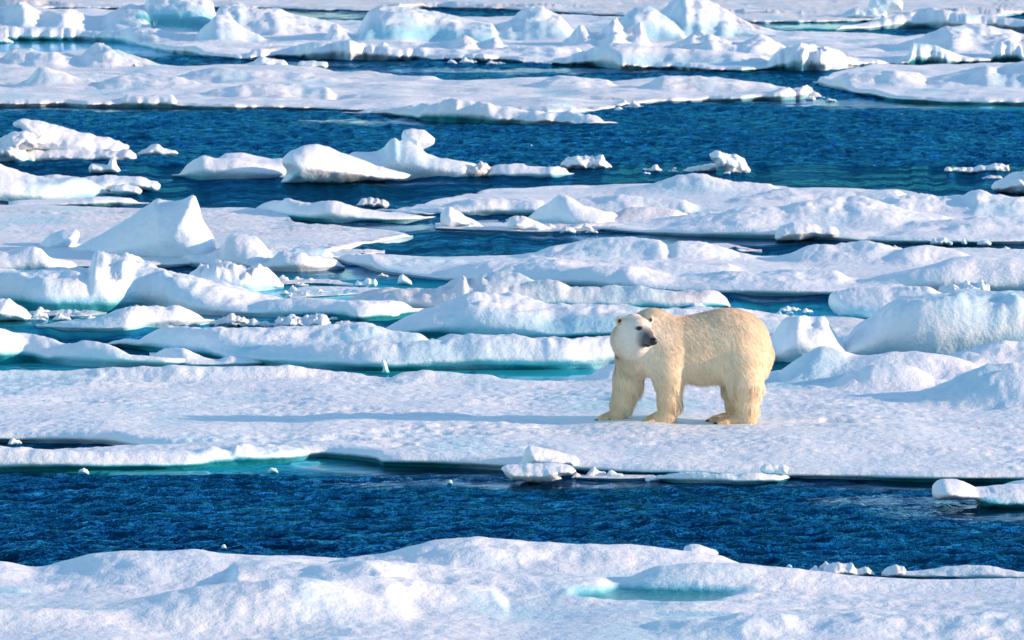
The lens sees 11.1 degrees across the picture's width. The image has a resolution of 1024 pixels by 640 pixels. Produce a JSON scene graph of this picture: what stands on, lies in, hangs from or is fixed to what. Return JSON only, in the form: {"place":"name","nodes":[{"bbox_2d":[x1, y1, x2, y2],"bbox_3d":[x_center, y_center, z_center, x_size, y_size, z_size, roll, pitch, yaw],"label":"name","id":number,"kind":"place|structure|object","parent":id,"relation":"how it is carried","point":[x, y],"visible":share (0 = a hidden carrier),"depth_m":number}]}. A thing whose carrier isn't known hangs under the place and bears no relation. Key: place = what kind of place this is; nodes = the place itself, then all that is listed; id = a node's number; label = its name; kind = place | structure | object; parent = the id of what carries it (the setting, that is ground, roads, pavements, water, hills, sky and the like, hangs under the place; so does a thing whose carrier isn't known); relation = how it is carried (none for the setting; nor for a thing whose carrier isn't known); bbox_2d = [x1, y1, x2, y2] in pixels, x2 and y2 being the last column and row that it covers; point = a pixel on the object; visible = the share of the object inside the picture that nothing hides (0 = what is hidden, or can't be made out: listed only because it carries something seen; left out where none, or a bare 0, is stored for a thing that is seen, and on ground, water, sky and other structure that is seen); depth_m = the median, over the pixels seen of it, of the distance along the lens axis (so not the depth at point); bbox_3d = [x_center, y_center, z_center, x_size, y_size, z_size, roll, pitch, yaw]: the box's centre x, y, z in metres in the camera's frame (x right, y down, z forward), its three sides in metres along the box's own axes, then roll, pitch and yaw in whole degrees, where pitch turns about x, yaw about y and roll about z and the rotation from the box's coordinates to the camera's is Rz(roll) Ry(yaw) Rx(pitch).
{"place":"outdoors","nodes":[
{"label":"outdoors","id":0,"kind":"place"},
{"bbox_2d":[0,7,1023,578],"bbox_3d":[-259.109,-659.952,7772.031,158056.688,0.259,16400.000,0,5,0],"label":"water","id":1,"kind":"structure","parent":0,"point":[350,507],"depth_m":79.86},
{"bbox_2d":[0,37,13,42],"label":"ice chunk","id":2,"kind":"object","parent":1,"relation":"on","point":[4,40],"visible":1,"depth_m":191.15},
{"bbox_2d":[8,438,21,443],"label":"brash ice","id":3,"kind":"structure","parent":1,"relation":"on","point":[13,441],"depth_m":57.97},
{"bbox_2d":[0,298,30,320],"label":"ice block","id":4,"kind":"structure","parent":1,"relation":"on","point":[10,309],"depth_m":73.62},
{"bbox_2d":[0,246,76,269],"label":"ice floe","id":5,"kind":"object","parent":1,"relation":"on","point":[30,258],"visible":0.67,"depth_m":81.93},
{"bbox_2d":[30,317,46,320],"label":"brash ice","id":6,"kind":"structure","parent":1,"relation":"on","point":[38,319],"depth_m":73.81},
{"bbox_2d":[31,309,48,317],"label":"brash ice","id":7,"kind":"structure","parent":1,"relation":"on","point":[38,313],"depth_m":74.19},
{"bbox_2d":[38,307,49,311],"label":"brash ice","id":8,"kind":"structure","parent":1,"relation":"on","point":[41,309],"depth_m":74.72},
{"bbox_2d":[0,164,112,200],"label":"ice floe","id":9,"kind":"object","parent":1,"relation":"on","point":[15,184],"visible":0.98,"depth_m":100.62},
{"bbox_2d":[39,229,79,246],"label":"ice block","id":10,"kind":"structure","parent":1,"relation":"on","point":[66,238],"depth_m":86.73},
{"bbox_2d":[52,313,70,320],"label":"brash ice","id":11,"kind":"structure","parent":1,"relation":"on","point":[59,317],"depth_m":73.84},
{"bbox_2d":[28,309,106,317],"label":"ice sheet","id":12,"kind":"object","parent":1,"relation":"on","point":[74,313],"visible":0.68,"depth_m":74.57},
{"bbox_2d":[0,119,136,161],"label":"ice block","id":13,"kind":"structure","parent":1,"relation":"on","point":[35,140],"depth_m":113.84},
{"bbox_2d":[9,196,148,206],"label":"ice floe","id":14,"kind":"object","parent":1,"relation":"on","point":[101,201],"visible":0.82,"depth_m":98.86},
{"bbox_2d":[78,468,88,473],"bbox_3d":[-4.483,1.583,55.168,0.117,0.072,0.133,0,5,0],"label":"ice crumb","id":15,"kind":"object","parent":1,"relation":"on","point":[83,471],"visible":1,"depth_m":55.12},
{"bbox_2d":[0,328,184,366],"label":"ice floe","id":16,"kind":"object","parent":1,"relation":"on","point":[15,347],"visible":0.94,"depth_m":67.17},
{"bbox_2d":[42,174,159,191],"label":"ice block","id":17,"kind":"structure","parent":1,"relation":"on","point":[107,182],"depth_m":102.49},
{"bbox_2d":[89,157,119,172],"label":"ice chunk","id":18,"kind":"object","parent":1,"relation":"on","point":[111,166],"visible":1,"depth_m":109.38},
{"bbox_2d":[36,305,214,331],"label":"ice floe","id":19,"kind":"object","parent":1,"relation":"on","point":[134,317],"visible":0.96,"depth_m":72.48},
{"bbox_2d":[110,184,141,194],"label":"ice chunk","id":20,"kind":"object","parent":1,"relation":"on","point":[124,189],"visible":1,"depth_m":101.65},
{"bbox_2d":[70,195,215,257],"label":"ice block","id":21,"kind":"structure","parent":1,"relation":"on","point":[164,228],"depth_m":84.38},
{"bbox_2d":[0,441,309,471],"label":"ice floe","id":22,"kind":"object","parent":1,"relation":"on","point":[183,456],"visible":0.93,"depth_m":55.48},
{"bbox_2d":[138,144,177,155],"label":"ice chunk","id":23,"kind":"object","parent":1,"relation":"on","point":[155,149],"visible":0.99,"depth_m":115.87},
{"bbox_2d":[51,234,344,271],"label":"ice floe","id":24,"kind":"object","parent":1,"relation":"on","point":[247,251],"visible":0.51,"depth_m":83.31},
{"bbox_2d":[149,347,262,365],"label":"ice floe","id":25,"kind":"object","parent":1,"relation":"on","point":[191,358],"visible":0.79,"depth_m":67.04},
{"bbox_2d":[0,204,412,267],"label":"ice floe","id":26,"kind":"object","parent":1,"relation":"on","point":[24,225],"visible":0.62,"depth_m":91.17},
{"bbox_2d":[0,251,424,320],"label":"ice floe","id":27,"kind":"object","parent":1,"relation":"on","point":[105,282],"visible":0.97,"depth_m":75.20},
{"bbox_2d":[172,153,285,179],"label":"ice floe","id":28,"kind":"object","parent":1,"relation":"on","point":[235,166],"visible":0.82,"depth_m":107.46},
{"bbox_2d":[189,259,283,290],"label":"ice floe","id":29,"kind":"object","parent":1,"relation":"on","point":[258,277],"visible":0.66,"depth_m":78.91},
{"bbox_2d":[214,313,265,327],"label":"ice chunk","id":30,"kind":"object","parent":1,"relation":"on","point":[231,319],"visible":0.98,"depth_m":72.47},
{"bbox_2d":[245,57,287,64],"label":"ice chunk","id":31,"kind":"object","parent":1,"relation":"on","point":[264,61],"visible":0.59,"depth_m":166.15},
{"bbox_2d":[263,321,274,326],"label":"brash ice","id":32,"kind":"structure","parent":1,"relation":"on","point":[269,324],"depth_m":72.75},
{"bbox_2d":[268,467,277,472],"bbox_3d":[-2.507,1.577,55.283,0.110,0.063,0.111,0,5,0],"label":"ice crumb","id":33,"kind":"object","parent":1,"relation":"on","point":[272,470],"visible":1,"depth_m":55.25},
{"bbox_2d":[279,275,288,281],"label":"brash ice","id":34,"kind":"structure","parent":1,"relation":"on","point":[282,278],"depth_m":80.57},
{"bbox_2d":[280,290,290,294],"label":"brash ice","id":35,"kind":"structure","parent":1,"relation":"on","point":[284,292],"depth_m":78.13},
{"bbox_2d":[289,285,296,290],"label":"brash ice","id":36,"kind":"structure","parent":1,"relation":"on","point":[292,288],"depth_m":78.72},
{"bbox_2d":[272,313,330,327],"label":"ice chunk","id":37,"kind":"object","parent":1,"relation":"on","point":[309,320],"visible":0.69,"depth_m":72.32},
{"bbox_2d":[289,248,332,257],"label":"ice block","id":38,"kind":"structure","parent":1,"relation":"on","point":[320,251],"depth_m":84.60},
{"bbox_2d":[298,61,327,68],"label":"ice chunk","id":39,"kind":"object","parent":1,"relation":"on","point":[323,64],"visible":0.66,"depth_m":165.14},
{"bbox_2d":[282,279,352,286],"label":"ice sheet","id":40,"kind":"object","parent":1,"relation":"on","point":[325,282],"visible":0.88,"depth_m":80.16},
{"bbox_2d":[290,286,378,297],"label":"ice sheet","id":41,"kind":"object","parent":1,"relation":"on","point":[332,290],"visible":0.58,"depth_m":78.47},
{"bbox_2d":[281,144,410,183],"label":"ice block","id":42,"kind":"object","parent":1,"relation":"on","point":[317,163],"depth_m":105.55},
{"bbox_2d":[257,198,434,223],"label":"ice floe","id":43,"kind":"object","parent":1,"relation":"on","point":[327,211],"visible":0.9,"depth_m":94.44},
{"bbox_2d":[337,321,355,323],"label":"ice chunk","id":44,"kind":"object","parent":1,"relation":"on","point":[345,322],"visible":0.19,"depth_m":72.41},
{"bbox_2d":[330,249,384,258],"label":"ice sheet","id":45,"kind":"object","parent":1,"relation":"on","point":[338,253],"visible":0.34,"depth_m":86.35},
{"bbox_2d":[107,322,614,370],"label":"ice floe","id":46,"kind":"object","parent":1,"relation":"on","point":[359,346],"visible":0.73,"depth_m":66.55},
{"bbox_2d":[355,278,377,286],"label":"ice chunk","id":47,"kind":"object","parent":1,"relation":"on","point":[368,282],"visible":1,"depth_m":79.62},
{"bbox_2d":[357,197,388,208],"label":"ice chunk","id":48,"kind":"object","parent":1,"relation":"on","point":[375,202],"visible":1,"depth_m":98.04},
{"bbox_2d":[381,360,388,372],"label":"ice chunk","id":49,"kind":"object","parent":1,"relation":"on","point":[385,367],"visible":1,"depth_m":65.98},
{"bbox_2d":[397,274,411,284],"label":"ice chunk","id":50,"kind":"object","parent":1,"relation":"on","point":[403,279],"visible":1,"depth_m":80.28},
{"bbox_2d":[0,43,812,112],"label":"ice floe","id":51,"kind":"object","parent":1,"relation":"on","point":[98,75],"visible":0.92,"depth_m":146.74},
{"bbox_2d":[349,138,475,180],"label":"ice floe","id":52,"kind":"object","parent":1,"relation":"on","point":[414,161],"visible":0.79,"depth_m":107.93},
{"bbox_2d":[401,129,434,149],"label":"ice block","id":53,"kind":"object","parent":52,"relation":"on","point":[422,139],"depth_m":111.09},
{"bbox_2d":[392,207,436,215],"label":"ice floe","id":54,"kind":"object","parent":1,"relation":"on","point":[405,210],"visible":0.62,"depth_m":96.27},
{"bbox_2d":[440,207,480,226],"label":"ice chunk","id":55,"kind":"object","parent":1,"relation":"on","point":[450,216],"visible":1,"depth_m":92.74},
{"bbox_2d":[459,57,473,62],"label":"brash ice","id":56,"kind":"structure","parent":1,"relation":"on","point":[464,60],"depth_m":171.44},
{"bbox_2d":[467,161,490,176],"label":"ice chunk","id":57,"kind":"object","parent":1,"relation":"on","point":[480,169],"visible":1,"depth_m":107.85},
{"bbox_2d":[342,98,616,123],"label":"ice floe","id":58,"kind":"object","parent":1,"relation":"on","point":[454,110],"visible":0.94,"depth_m":131.15},
{"bbox_2d":[0,340,1023,481],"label":"ice floe","id":59,"kind":"object","parent":1,"relation":"on","point":[826,412],"visible":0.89,"depth_m":59.58},
{"bbox_2d":[520,446,578,465],"bbox_3d":[0.387,1.436,55.218,0.628,0.247,0.538,0,5,0],"label":"ice block","id":60,"kind":"object","parent":59,"relation":"on","point":[533,454],"depth_m":55.02},
{"bbox_2d":[595,307,774,424],"bbox_3d":[1.927,0.520,58.798,2.042,1.303,1.054,0,5,0],"label":"polar bear","id":61,"kind":"object","parent":59,"relation":"on","point":[730,352],"visible":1,"depth_m":58.65},
{"bbox_2d":[0,536,1023,639],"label":"ice floe","id":62,"kind":"object","parent":1,"relation":"on","point":[476,588],"visible":1,"depth_m":43.78},
{"bbox_2d":[683,544,718,554],"bbox_3d":[1.716,2.094,47.896,0.324,0.106,0.402,0,5,0],"label":"ice chunk","id":63,"kind":"object","parent":62,"relation":"on","point":[697,548],"visible":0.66,"depth_m":47.78},
{"bbox_2d":[0,0,1023,71],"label":"ice floe","id":64,"kind":"object","parent":1,"relation":"on","point":[698,35],"visible":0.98,"depth_m":186.26},
{"bbox_2d":[0,0,1023,23],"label":"ice floe","id":65,"kind":"object","parent":1,"relation":"on","point":[786,11],"visible":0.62,"depth_m":236.97},
{"bbox_2d":[868,0,902,12],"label":"ice block","id":66,"kind":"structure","parent":65,"relation":"on","point":[889,6],"depth_m":220.71},
{"bbox_2d":[435,219,614,232],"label":"ice sheet","id":67,"kind":"object","parent":1,"relation":"on","point":[493,225],"visible":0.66,"depth_m":92.31},
{"bbox_2d":[580,222,593,229],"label":"brash ice","id":68,"kind":"structure","parent":67,"relation":"on","point":[585,226],"depth_m":91.93},
{"bbox_2d":[507,216,550,229],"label":"ice chunk","id":69,"kind":"object","parent":1,"relation":"on","point":[521,222],"visible":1,"depth_m":91.81},
{"bbox_2d":[485,163,573,177],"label":"ice floe","id":70,"kind":"object","parent":1,"relation":"on","point":[517,169],"visible":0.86,"depth_m":107.86},
{"bbox_2d":[501,463,575,481],"bbox_3d":[0.274,1.571,54.424,0.775,0.198,0.649,0,5,0],"label":"ice chunk","id":71,"kind":"object","parent":1,"relation":"on","point":[539,472],"visible":1,"depth_m":54.19},
{"bbox_2d":[348,271,729,308],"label":"ice floe","id":72,"kind":"object","parent":1,"relation":"on","point":[549,291],"visible":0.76,"depth_m":75.47},
{"bbox_2d":[559,226,575,232],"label":"ice chunk","id":73,"kind":"object","parent":1,"relation":"on","point":[565,229],"visible":1,"depth_m":91.56},
{"bbox_2d":[528,194,617,223],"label":"ice floe","id":74,"kind":"object","parent":1,"relation":"on","point":[563,209],"visible":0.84,"depth_m":93.49},
{"bbox_2d":[571,472,580,478],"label":"brash ice","id":75,"kind":"structure","parent":1,"relation":"on","point":[575,475],"depth_m":54.68},
{"bbox_2d":[386,291,784,337],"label":"ice floe","id":76,"kind":"object","parent":1,"relation":"on","point":[487,313],"visible":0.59,"depth_m":71.26},
{"bbox_2d":[560,155,611,168],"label":"ice chunk","id":77,"kind":"object","parent":1,"relation":"on","point":[584,162],"visible":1,"depth_m":110.67},
{"bbox_2d":[585,467,605,475],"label":"brash ice","id":78,"kind":"structure","parent":1,"relation":"on","point":[593,471],"depth_m":54.73},
{"bbox_2d":[576,475,651,481],"bbox_3d":[1.070,1.868,54.736,0.814,0.527,0.454,0,5,0],"label":"ice sheet","id":79,"kind":"object","parent":1,"relation":"on","point":[627,478],"visible":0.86,"depth_m":54.58},
{"bbox_2d":[606,470,623,475],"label":"brash ice","id":80,"kind":"structure","parent":1,"relation":"on","point":[611,473],"depth_m":54.70},
{"bbox_2d":[567,206,686,227],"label":"ice floe","id":81,"kind":"object","parent":1,"relation":"on","point":[628,215],"visible":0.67,"depth_m":94.08},
{"bbox_2d":[628,99,639,107],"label":"brash ice","id":82,"kind":"structure","parent":1,"relation":"on","point":[633,103],"depth_m":138.77},
{"bbox_2d":[377,173,918,215],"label":"ice floe","id":83,"kind":"object","parent":1,"relation":"on","point":[689,193],"visible":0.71,"depth_m":98.28},
{"bbox_2d":[645,475,658,481],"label":"brash ice","id":84,"kind":"structure","parent":1,"relation":"on","point":[650,478],"depth_m":54.47},
{"bbox_2d":[643,164,661,170],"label":"ice chunk","id":85,"kind":"object","parent":1,"relation":"on","point":[655,167],"visible":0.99,"depth_m":109.76},
{"bbox_2d":[335,236,1023,295],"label":"ice floe","id":86,"kind":"object","parent":1,"relation":"on","point":[816,269],"visible":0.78,"depth_m":82.12},
{"bbox_2d":[691,300,706,306],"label":"ice chunk","id":87,"kind":"object","parent":1,"relation":"on","point":[696,304],"visible":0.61,"depth_m":75.42},
{"bbox_2d":[683,163,717,171],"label":"ice chunk","id":88,"kind":"object","parent":1,"relation":"on","point":[709,167],"visible":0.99,"depth_m":109.50},
{"bbox_2d":[655,472,789,484],"bbox_3d":[2.178,1.842,54.543,1.445,0.612,0.829,0,5,0],"label":"ice floe","id":89,"kind":"object","parent":1,"relation":"on","point":[727,478],"visible":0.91,"depth_m":54.21},
{"bbox_2d":[760,464,788,474],"bbox_3d":[2.709,1.543,54.434,0.301,0.107,0.282,0,5,0],"label":"ice chunk","id":90,"kind":"object","parent":89,"relation":"on","point":[774,469],"visible":1,"depth_m":54.33},
{"bbox_2d":[709,150,750,172],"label":"ice block","id":91,"kind":"object","parent":1,"relation":"on","point":[727,162],"depth_m":108.78},
{"bbox_2d":[710,243,761,251],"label":"ice sheet","id":92,"kind":"object","parent":1,"relation":"on","point":[726,245],"visible":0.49,"depth_m":87.50},
{"bbox_2d":[668,306,864,338],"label":"ice floe","id":93,"kind":"object","parent":1,"relation":"on","point":[842,326],"visible":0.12,"depth_m":72.71},
{"bbox_2d":[779,306,796,311],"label":"brash ice","id":94,"kind":"structure","parent":1,"relation":"on","point":[787,308],"depth_m":75.23},
{"bbox_2d":[592,189,1023,244],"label":"ice floe","id":95,"kind":"object","parent":1,"relation":"on","point":[973,217],"visible":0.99,"depth_m":91.33},
{"bbox_2d":[775,222,838,241],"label":"ice block","id":96,"kind":"object","parent":95,"relation":"on","point":[796,231],"depth_m":89.37},
{"bbox_2d":[771,315,844,361],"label":"ice floe","id":97,"kind":"object","parent":1,"relation":"on","point":[794,337],"visible":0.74,"depth_m":67.56},
{"bbox_2d":[806,96,815,99],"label":"brash ice","id":98,"kind":"structure","parent":1,"relation":"on","point":[810,98],"depth_m":144.23},
{"bbox_2d":[808,91,821,96],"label":"brash ice","id":99,"kind":"structure","parent":1,"relation":"on","point":[814,94],"depth_m":145.32},
{"bbox_2d":[818,561,827,570],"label":"brash ice","id":100,"kind":"structure","parent":1,"relation":"on","point":[822,566],"depth_m":47.26},
{"bbox_2d":[823,562,874,575],"bbox_3d":[3.006,2.228,47.098,0.477,0.122,0.425,0,5,0],"label":"ice chunk","id":101,"kind":"object","parent":1,"relation":"on","point":[844,568],"visible":0.84,"depth_m":46.98},
{"bbox_2d":[841,7,886,17],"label":"ice block","id":102,"kind":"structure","parent":1,"relation":"on","point":[869,12],"depth_m":219.56},
{"bbox_2d":[828,286,940,318],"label":"ice block","id":103,"kind":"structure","parent":1,"relation":"on","point":[862,302],"depth_m":73.24},
{"bbox_2d":[814,61,1023,104],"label":"ice floe","id":104,"kind":"object","parent":1,"relation":"on","point":[994,83],"visible":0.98,"depth_m":148.25},
{"bbox_2d":[836,7,1023,31],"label":"ice floe","id":105,"kind":"object","parent":1,"relation":"on","point":[929,17],"visible":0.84,"depth_m":208.10},
{"bbox_2d":[841,288,1023,354],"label":"ice floe","id":106,"kind":"object","parent":1,"relation":"on","point":[952,321],"visible":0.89,"depth_m":67.88},
{"bbox_2d":[847,256,1023,291],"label":"ice floe","id":107,"kind":"object","parent":1,"relation":"on","point":[996,273],"visible":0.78,"depth_m":78.36},
{"bbox_2d":[930,237,952,245],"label":"ice chunk","id":108,"kind":"object","parent":1,"relation":"on","point":[940,241],"visible":1,"depth_m":88.35},
{"bbox_2d":[881,565,1023,578],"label":"ice floe","id":109,"kind":"object","parent":1,"relation":"on","point":[976,571],"visible":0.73,"depth_m":46.83},
{"bbox_2d":[881,565,905,576],"bbox_3d":[3.408,2.238,47.058,0.225,0.101,0.372,0,5,0],"label":"ice chunk","id":110,"kind":"object","parent":109,"relation":"on","point":[893,570],"visible":1,"depth_m":46.94},
{"bbox_2d":[938,280,989,292],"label":"ice chunk","id":111,"kind":"object","parent":1,"relation":"on","point":[979,285],"visible":0.57,"depth_m":77.25},
{"bbox_2d":[944,163,1009,172],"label":"ice chunk","id":112,"kind":"object","parent":1,"relation":"on","point":[992,167],"visible":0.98,"depth_m":109.37},
{"bbox_2d":[932,479,1023,507],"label":"ice block","id":113,"kind":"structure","parent":1,"relation":"on","point":[1009,495],"depth_m":52.27},
{"bbox_2d":[977,240,991,245],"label":"ice chunk","id":114,"kind":"object","parent":1,"relation":"on","point":[985,243],"visible":1,"depth_m":88.27},
{"bbox_2d":[949,248,1023,252],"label":"ice sheet","id":115,"kind":"object","parent":1,"relation":"on","point":[1000,250],"visible":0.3,"depth_m":86.49},
{"bbox_2d":[982,175,1001,178],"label":"ice chunk","id":116,"kind":"object","parent":1,"relation":"on","point":[990,176],"visible":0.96,"depth_m":107.06},
{"bbox_2d":[991,171,1023,193],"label":"ice block","id":117,"kind":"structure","parent":1,"relation":"on","point":[1012,182],"depth_m":102.20}
]}

